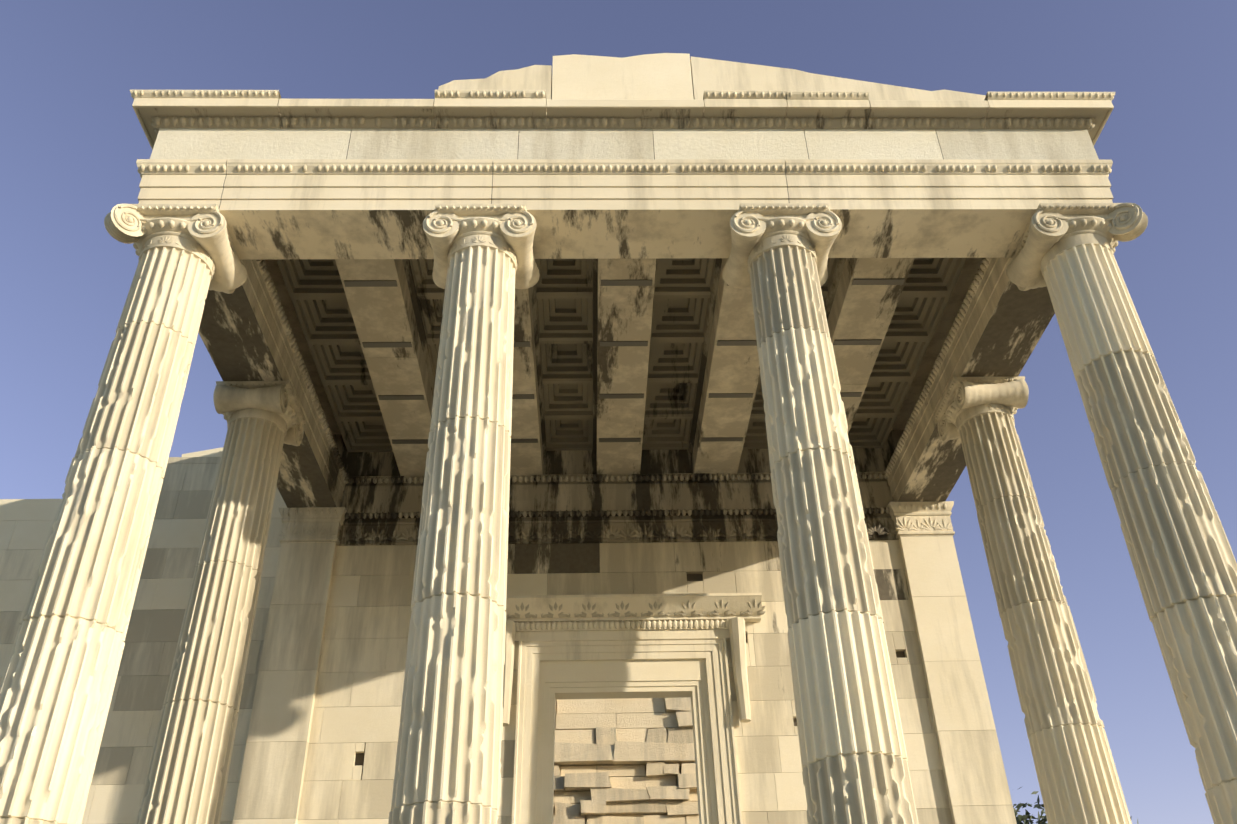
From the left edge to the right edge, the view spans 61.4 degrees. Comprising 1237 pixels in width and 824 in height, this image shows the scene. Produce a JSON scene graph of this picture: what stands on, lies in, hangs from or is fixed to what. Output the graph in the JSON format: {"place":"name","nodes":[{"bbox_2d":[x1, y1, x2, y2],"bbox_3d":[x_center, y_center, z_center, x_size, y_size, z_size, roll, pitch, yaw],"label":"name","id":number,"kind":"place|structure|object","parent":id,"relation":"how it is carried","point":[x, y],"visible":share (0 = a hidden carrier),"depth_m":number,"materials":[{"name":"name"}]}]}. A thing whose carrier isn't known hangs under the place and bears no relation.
{"place":"outdoors","nodes":[
{"label":"outdoors","id":0,"kind":"place"},
{"bbox_2d":[0,447,952,823],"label":"wall","id":1,"kind":"structure","parent":0,"point":[360,679],"depth_m":14.80,"materials":[{"name":"beige stone"}]},
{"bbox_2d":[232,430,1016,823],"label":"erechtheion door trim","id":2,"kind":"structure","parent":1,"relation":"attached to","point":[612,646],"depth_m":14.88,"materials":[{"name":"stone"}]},
{"bbox_2d":[0,0,1236,823],"label":"sky","id":3,"kind":"structure","parent":0,"point":[72,136],"materials":[{"name":"blue"}]},
{"bbox_2d":[276,258,966,475],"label":"porch ceiling","id":4,"kind":"structure","parent":0,"point":[682,316],"depth_m":14.19,"materials":[{"name":"beige stone"}]},
{"bbox_2d":[344,278,904,443],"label":"porch ceiling straps","id":5,"kind":"object","parent":4,"relation":"attached to","point":[393,283],"visible":0.48,"depth_m":13.57,"materials":[{"name":"beige stone"}]},
{"bbox_2d":[553,697,698,823],"bbox_3d":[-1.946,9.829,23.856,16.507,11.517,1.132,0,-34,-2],"label":"stone block infill","id":6,"kind":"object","parent":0,"point":[628,749],"depth_m":24.51,"materials":[{"name":"beige stone"}]},
{"bbox_2d":[1013,786,1137,823],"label":"olive tree","id":7,"kind":"object","parent":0,"point":[1024,818],"visible":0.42,"depth_m":20.32,"materials":[{"name":"green plant"}]},
{"label":"ground","id":8,"kind":"structure","parent":0,"visible":0},
{"bbox_3d":[-4.777,8.085,10.378,24.000,2.200,13.770,0,-34,-2],"label":"porch","id":9,"kind":"object","parent":8,"relation":"on","visible":0},
{"bbox_2d":[0,243,1236,823],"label":"column shafts","id":10,"kind":"object","parent":9,"relation":"attached to","point":[60,675],"visible":1,"depth_m":9.08,"materials":[{"name":"stone"}]},
{"bbox_2d":[104,203,1147,445],"bbox_3d":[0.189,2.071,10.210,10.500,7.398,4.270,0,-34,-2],"label":"column capitals","id":11,"kind":"object","parent":10,"relation":"on","point":[450,231],"visible":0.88,"depth_m":10.65,"materials":[{"name":"beige stone"}]},
{"bbox_2d":[130,90,1115,507],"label":"porch entablature","id":12,"kind":"structure","parent":11,"relation":"on","point":[312,212],"depth_m":11.10,"materials":[{"name":"beige stone"}]},
{"bbox_2d":[131,90,1113,483],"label":"porch mouldings","id":13,"kind":"object","parent":12,"relation":"attached to","point":[595,168],"visible":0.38,"depth_m":11.25,"materials":[{"name":"beige stone"}]},
{"bbox_2d":[150,128,1098,159],"bbox_3d":[0.058,-1.041,13.870,10.080,0.560,6.490,0,-34,-2],"label":"frieze","id":14,"kind":"object","parent":12,"relation":"attached to","point":[227,144],"visible":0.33,"depth_m":11.19,"materials":[{"name":"beige stone"}]},
{"bbox_2d":[438,53,985,99],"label":"pediment","id":15,"kind":"structure","parent":12,"relation":"on","point":[661,76],"depth_m":11.84,"materials":[{"name":"stone"}]}
]}

